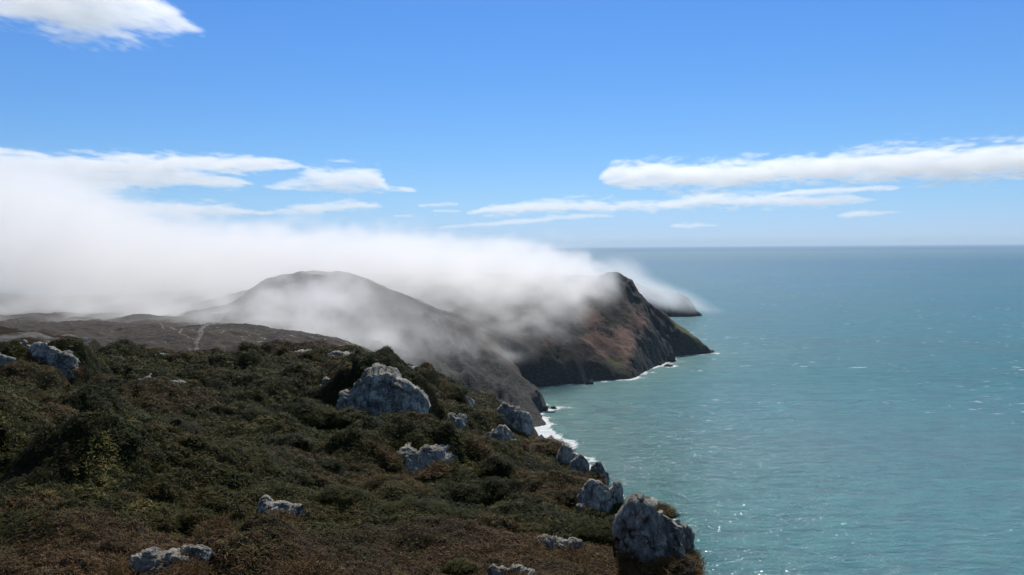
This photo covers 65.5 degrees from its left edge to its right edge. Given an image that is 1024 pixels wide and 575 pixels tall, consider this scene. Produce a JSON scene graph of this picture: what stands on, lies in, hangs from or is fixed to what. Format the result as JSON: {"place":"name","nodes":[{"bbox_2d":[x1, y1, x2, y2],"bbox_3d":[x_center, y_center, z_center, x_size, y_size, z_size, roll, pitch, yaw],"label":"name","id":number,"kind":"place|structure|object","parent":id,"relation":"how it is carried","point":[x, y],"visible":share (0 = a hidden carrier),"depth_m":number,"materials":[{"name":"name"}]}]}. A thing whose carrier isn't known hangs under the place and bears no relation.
{"place":"outdoors","nodes":[
{"label":"outdoors","id":0,"kind":"place"},
{"bbox_2d":[0,326,101,346],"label":"stony hill","id":1,"kind":"structure","parent":0,"point":[31,337],"depth_m":132.38,"materials":[{"name":"grey stone"}]},
{"bbox_2d":[0,270,576,457],"bbox_3d":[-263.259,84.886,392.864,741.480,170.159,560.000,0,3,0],"label":"moorland hill","id":2,"kind":"structure","parent":0,"point":[339,308],"depth_m":554.74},
{"bbox_2d":[161,324,194,339],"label":"path","id":3,"kind":"structure","parent":2,"relation":"on","point":[179,332],"depth_m":293.91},
{"bbox_2d":[193,307,228,350],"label":"path","id":4,"kind":"structure","parent":2,"relation":"on","point":[200,331],"depth_m":293.29,"materials":[{"name":"grey gravel"}]},
{"bbox_2d":[0,338,620,574],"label":"hillside","id":5,"kind":"structure","parent":0,"point":[49,451],"depth_m":26.76,"materials":[{"name":"green plant"}]},
{"bbox_2d":[0,352,16,365],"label":"rock","id":6,"kind":"object","parent":5,"relation":"on","point":[4,359],"visible":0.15,"depth_m":59.94,"materials":[{"name":"grey stone"}]},
{"bbox_2d":[19,390,62,403],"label":"gorse bush","id":7,"kind":"object","parent":5,"relation":"on","point":[35,395],"visible":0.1,"depth_m":46.88,"materials":[{"name":"green plant"}]},
{"bbox_2d":[26,342,79,380],"bbox_3d":[-36.930,7.123,63.812,5.255,5.958,5.007,0,3,0],"label":"rock","id":8,"kind":"object","parent":5,"relation":"on","point":[53,356],"visible":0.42,"depth_m":62.00,"materials":[{"name":"grey stone"}]},
{"bbox_2d":[53,519,93,539],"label":"gorse bush","id":9,"kind":"object","parent":5,"relation":"on","point":[71,528],"visible":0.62,"depth_m":17.61,"materials":[{"name":"green plant"}]},
{"bbox_2d":[97,376,130,388],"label":"gorse bush","id":10,"kind":"object","parent":5,"relation":"on","point":[113,383],"visible":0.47,"depth_m":58.02,"materials":[{"name":"green plant"}]},
{"bbox_2d":[105,489,146,504],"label":"gorse bush","id":11,"kind":"object","parent":5,"relation":"on","point":[126,495],"visible":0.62,"depth_m":21.40,"materials":[{"name":"green plant"}]},
{"bbox_2d":[127,546,195,574],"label":"rock","id":12,"kind":"object","parent":5,"relation":"on","point":[150,557],"visible":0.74,"depth_m":14.42,"materials":[{"name":"grey stone"}]},
{"bbox_2d":[139,373,186,382],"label":"rock","id":13,"kind":"object","parent":5,"relation":"on","point":[149,376],"visible":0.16,"depth_m":61.88,"materials":[{"name":"grey stone"}]},
{"bbox_2d":[147,411,203,434],"bbox_3d":[-13.082,5.429,29.676,3.203,1.520,3.339,0,3,0],"label":"gorse bush","id":14,"kind":"object","parent":5,"relation":"on","point":[179,423],"visible":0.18,"depth_m":29.68,"materials":[{"name":"green plant"}]},
{"bbox_2d":[176,506,216,528],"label":"gorse bush","id":15,"kind":"object","parent":5,"relation":"on","point":[192,517],"visible":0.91,"depth_m":20.12,"materials":[{"name":"green plant"}]},
{"bbox_2d":[180,544,215,574],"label":"rock","id":16,"kind":"object","parent":5,"relation":"on","point":[205,553],"visible":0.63,"depth_m":14.76,"materials":[{"name":"grey stone"}]},
{"bbox_2d":[192,367,237,382],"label":"gorse bush","id":17,"kind":"object","parent":5,"relation":"on","point":[217,375],"visible":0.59,"depth_m":70.16,"materials":[{"name":"green plant"}]},
{"bbox_2d":[237,405,277,420],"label":"gorse bush","id":18,"kind":"object","parent":5,"relation":"on","point":[250,414],"visible":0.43,"depth_m":46.56,"materials":[{"name":"green plant"}]},
{"bbox_2d":[240,444,279,471],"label":"gorse bush","id":19,"kind":"object","parent":5,"relation":"on","point":[264,457],"visible":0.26,"depth_m":30.80,"materials":[{"name":"green plant"}]},
{"bbox_2d":[245,373,308,389],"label":"gorse bush","id":20,"kind":"object","parent":5,"relation":"on","point":[270,376],"visible":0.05,"depth_m":66.11,"materials":[{"name":"green plant"}]},
{"bbox_2d":[257,494,303,517],"bbox_3d":[-6.626,6.369,22.622,1.203,0.965,1.479,0,3,0],"label":"rock","id":21,"kind":"object","parent":5,"relation":"on","point":[265,501],"visible":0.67,"depth_m":22.43,"materials":[{"name":"grey stone"}]},
{"bbox_2d":[265,430,320,451],"bbox_3d":[-11.266,7.905,40.432,3.517,1.657,3.181,0,3,0],"label":"gorse bush","id":22,"kind":"object","parent":5,"relation":"on","point":[295,440],"visible":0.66,"depth_m":39.82,"materials":[{"name":"green plant"}]},
{"bbox_2d":[294,349,310,352],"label":"rock","id":23,"kind":"object","parent":5,"relation":"on","point":[301,350],"visible":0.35,"depth_m":93.98,"materials":[{"name":"grey stone"}]},
{"bbox_2d":[0,337,608,574],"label":"gorse scrub","id":24,"kind":"object","parent":5,"relation":"on","point":[197,492],"visible":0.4,"depth_m":29.75,"materials":[{"name":"green plant"}]},
{"bbox_2d":[276,395,340,426],"bbox_3d":[-13.646,8.076,53.083,5.084,1.887,5.242,0,3,0],"label":"gorse bush","id":25,"kind":"object","parent":5,"relation":"on","point":[312,411],"visible":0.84,"depth_m":52.43,"materials":[{"name":"green plant"}]},
{"bbox_2d":[0,339,624,574],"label":"heather","id":26,"kind":"object","parent":5,"relation":"on","point":[44,553],"visible":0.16,"depth_m":19.04,"materials":[{"name":"plant"}]},
{"bbox_2d":[318,376,330,387],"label":"rock","id":27,"kind":"object","parent":5,"relation":"on","point":[324,379],"visible":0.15,"depth_m":65.85,"materials":[{"name":"grey stone"}]},
{"bbox_2d":[311,454,349,475],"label":"gorse bush","id":28,"kind":"object","parent":5,"relation":"on","point":[333,467],"visible":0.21,"depth_m":35.16,"materials":[{"name":"green plant"}]},
{"bbox_2d":[327,350,354,356],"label":"rock","id":29,"kind":"object","parent":5,"relation":"on","point":[332,353],"visible":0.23,"depth_m":92.72,"materials":[{"name":"grey stone"}]},
{"bbox_2d":[314,482,376,512],"bbox_3d":[-5.436,6.771,26.026,2.013,0.782,1.985,-3,4,-44],"label":"gorse bush","id":30,"kind":"object","parent":5,"relation":"on","point":[342,498],"visible":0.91,"depth_m":25.65,"materials":[{"name":"green plant"}]},
{"bbox_2d":[321,406,374,428],"bbox_3d":[-10.907,8.784,53.748,4.389,1.846,3.298,0,3,0],"label":"gorse bush","id":31,"kind":"object","parent":5,"relation":"on","point":[347,417],"visible":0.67,"depth_m":52.76,"materials":[{"name":"green plant"}]},
{"bbox_2d":[5,338,709,574],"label":"undergrowth","id":32,"kind":"object","parent":5,"relation":"on","point":[662,566],"visible":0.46,"depth_m":19.48,"materials":[{"name":"plant"}]},
{"bbox_2d":[341,444,386,464],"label":"gorse bush","id":33,"kind":"object","parent":5,"relation":"on","point":[359,462],"visible":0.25,"depth_m":38.50,"materials":[{"name":"green plant"}]},
{"bbox_2d":[336,363,430,415],"bbox_3d":[-9.448,7.942,59.497,6.802,5.192,8.725,0,3,0],"label":"rock","id":34,"kind":"object","parent":5,"relation":"on","point":[377,388],"visible":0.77,"depth_m":55.99,"materials":[{"name":"grey stone"}]},
{"bbox_2d":[359,471,432,498],"bbox_3d":[-4.874,8.271,33.162,3.338,1.171,2.965,2,4,39],"label":"gorse bush","id":35,"kind":"object","parent":5,"relation":"on","point":[404,482],"visible":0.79,"depth_m":33.06,"materials":[{"name":"green plant"}]},
{"bbox_2d":[394,431,431,450],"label":"gorse bush","id":36,"kind":"object","parent":5,"relation":"on","point":[407,440],"visible":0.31,"depth_m":40.93,"materials":[{"name":"green plant"}]},
{"bbox_2d":[370,495,468,516],"bbox_3d":[-2.719,6.723,23.017,3.239,1.313,3.113,2,4,39],"label":"gorse bush","id":37,"kind":"object","parent":5,"relation":"on","point":[393,508],"visible":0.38,"depth_m":23.05,"materials":[{"name":"green plant"}]},
{"bbox_2d":[397,442,456,476],"bbox_3d":[-4.836,8.686,41.041,4.140,1.593,4.054,0,3,0],"label":"rock","id":38,"kind":"object","parent":5,"relation":"on","point":[423,456],"visible":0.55,"depth_m":39.92,"materials":[{"name":"grey stone"}]},
{"bbox_2d":[428,438,462,455],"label":"gorse bush","id":39,"kind":"object","parent":5,"relation":"on","point":[453,450],"visible":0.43,"depth_m":40.76,"materials":[{"name":"green plant"}]},
{"bbox_2d":[437,376,473,399],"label":"gorse bush","id":40,"kind":"object","parent":5,"relation":"on","point":[455,392],"visible":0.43,"depth_m":71.15,"materials":[{"name":"green plant"}]},
{"bbox_2d":[448,412,466,430],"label":"rock","id":41,"kind":"object","parent":5,"relation":"on","point":[459,420],"visible":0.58,"depth_m":61.34,"materials":[{"name":"grey stone"}]},
{"bbox_2d":[438,555,481,574],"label":"gorse bush","id":42,"kind":"object","parent":5,"relation":"on","point":[457,566],"visible":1,"depth_m":15.69,"materials":[{"name":"green plant"}]},
{"bbox_2d":[465,395,474,407],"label":"rock","id":43,"kind":"object","parent":5,"relation":"on","point":[471,401],"visible":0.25,"depth_m":72.36,"materials":[{"name":"grey stone"}]},
{"bbox_2d":[445,505,498,519],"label":"gorse bush","id":44,"kind":"object","parent":5,"relation":"on","point":[466,514],"visible":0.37,"depth_m":22.64,"materials":[{"name":"green plant"}]},
{"bbox_2d":[477,408,507,423],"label":"gorse bush","id":45,"kind":"object","parent":5,"relation":"on","point":[494,416],"visible":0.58,"depth_m":69.79,"materials":[{"name":"green plant"}]},
{"bbox_2d":[475,453,517,477],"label":"gorse bush","id":46,"kind":"object","parent":5,"relation":"on","point":[496,465],"visible":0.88,"depth_m":39.97,"materials":[{"name":"green plant"}]},
{"bbox_2d":[486,424,514,441],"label":"rock","id":47,"kind":"object","parent":5,"relation":"on","point":[500,432],"visible":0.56,"depth_m":52.25,"materials":[{"name":"grey stone"}]},
{"bbox_2d":[487,563,534,574],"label":"rock","id":48,"kind":"object","parent":5,"relation":"on","point":[501,569],"visible":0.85,"depth_m":16.14,"materials":[{"name":"grey stone"}]},
{"bbox_2d":[496,402,532,435],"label":"rock","id":49,"kind":"object","parent":5,"relation":"on","point":[518,418],"visible":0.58,"depth_m":73.48,"materials":[{"name":"grey stone"}]},
{"bbox_2d":[514,520,551,535],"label":"gorse bush","id":50,"kind":"object","parent":5,"relation":"on","point":[530,527],"visible":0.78,"depth_m":21.89,"materials":[{"name":"green plant"}]},
{"bbox_2d":[528,436,577,457],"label":"gorse bush","id":51,"kind":"object","parent":5,"relation":"on","point":[548,447],"visible":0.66,"depth_m":61.55,"materials":[{"name":"plant"}]},
{"bbox_2d":[530,533,582,556],"bbox_3d":[1.110,6.548,19.955,1.329,0.814,1.339,0,3,0],"label":"rock","id":52,"kind":"object","parent":5,"relation":"on","point":[557,541],"visible":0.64,"depth_m":19.67,"materials":[{"name":"grey stone"}]},
{"bbox_2d":[552,486,577,507],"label":"gorse bush","id":53,"kind":"object","parent":5,"relation":"on","point":[568,497],"visible":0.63,"depth_m":32.10,"materials":[{"name":"green plant"}]},
{"bbox_2d":[555,444,574,463],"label":"rock","id":54,"kind":"object","parent":5,"relation":"on","point":[566,453],"visible":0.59,"depth_m":56.07,"materials":[{"name":"grey stone"}]},
{"bbox_2d":[561,469,589,478],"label":"gorse bush","id":55,"kind":"object","parent":5,"relation":"on","point":[575,473],"visible":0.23,"depth_m":43.55,"materials":[{"name":"plant"}]},
{"bbox_2d":[569,454,589,472],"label":"rock","id":56,"kind":"object","parent":5,"relation":"on","point":[580,462],"visible":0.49,"depth_m":47.38,"materials":[{"name":"grey stone"}]},
{"bbox_2d":[570,515,612,541],"bbox_3d":[2.182,6.963,23.102,1.940,0.774,1.662,0,3,0],"label":"gorse bush","id":57,"kind":"object","parent":5,"relation":"on","point":[592,530],"visible":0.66,"depth_m":22.82,"materials":[{"name":"green plant"}]},
{"bbox_2d":[576,478,612,514],"bbox_3d":[3.409,9.383,32.217,1.807,3.808,2.899,0,3,0],"label":"rock","id":58,"kind":"object","parent":5,"relation":"on","point":[597,494],"visible":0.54,"depth_m":31.17,"materials":[{"name":"grey stone"}]},
{"bbox_2d":[588,461,609,487],"bbox_3d":[5.063,12.272,48.118,1.623,3.881,1.774,0,3,0],"label":"rock","id":59,"kind":"object","parent":5,"relation":"on","point":[597,466],"visible":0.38,"depth_m":47.38,"materials":[{"name":"grey stone"}]},
{"bbox_2d":[601,511,613,545],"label":"gorse bush","id":60,"kind":"object","parent":5,"relation":"on","point":[611,519],"visible":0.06,"depth_m":23.57,"materials":[{"name":"green plant"}]},
{"bbox_2d":[608,481,623,508],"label":"rock","id":61,"kind":"object","parent":5,"relation":"on","point":[616,490],"visible":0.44,"depth_m":31.37,"materials":[{"name":"grey stone"}]},
{"bbox_2d":[612,493,697,574],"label":"rock","id":62,"kind":"object","parent":5,"relation":"on","point":[642,530],"visible":0.83,"depth_m":19.25,"materials":[{"name":"grey stone"}]},
{"bbox_2d":[653,498,682,518],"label":"gorse bush","id":63,"kind":"object","parent":5,"relation":"on","point":[670,512],"visible":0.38,"depth_m":31.43,"materials":[{"name":"green plant"}]},
{"bbox_2d":[674,519,694,551],"bbox_3d":[4.744,8.168,22.787,0.848,3.503,1.449,0,3,0],"label":"rock","id":64,"kind":"object","parent":5,"relation":"on","point":[688,538],"visible":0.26,"depth_m":22.13,"materials":[{"name":"grey stone"}]},
{"bbox_2d":[0,270,711,386],"bbox_3d":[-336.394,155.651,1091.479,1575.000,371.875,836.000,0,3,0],"label":"headland","id":65,"kind":"structure","parent":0,"point":[544,330],"depth_m":778.35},
{"bbox_2d":[0,244,1023,574],"bbox_3d":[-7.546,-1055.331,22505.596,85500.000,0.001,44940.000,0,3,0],"label":"sea","id":66,"kind":"structure","parent":0,"point":[838,410],"depth_m":646.46,"materials":[{"name":"liquid"}]},
{"bbox_2d":[539,400,547,410],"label":"sea rock","id":67,"kind":"object","parent":66,"relation":"in","point":[544,408],"visible":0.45,"depth_m":578.44,"materials":[{"name":"grey stone"}]},
{"bbox_2d":[585,378,593,383],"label":"sea rock","id":68,"kind":"object","parent":66,"relation":"in","point":[589,382],"visible":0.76,"depth_m":688.87,"materials":[{"name":"grey stone"}]},
{"bbox_2d":[666,351,675,361],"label":"sea rock","id":69,"kind":"object","parent":66,"relation":"in","point":[671,357],"visible":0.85,"depth_m":819.41,"materials":[{"name":"grey stone"}]},
{"bbox_2d":[0,0,1023,251],"label":"sky","id":70,"kind":"structure","parent":0,"point":[126,125],"materials":[{"name":"blue"}]},
{"bbox_2d":[570,270,701,316],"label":"fog","id":71,"kind":"structure","parent":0,"point":[670,304],"depth_m":1345.57,"materials":[{"name":"white"}]}
]}

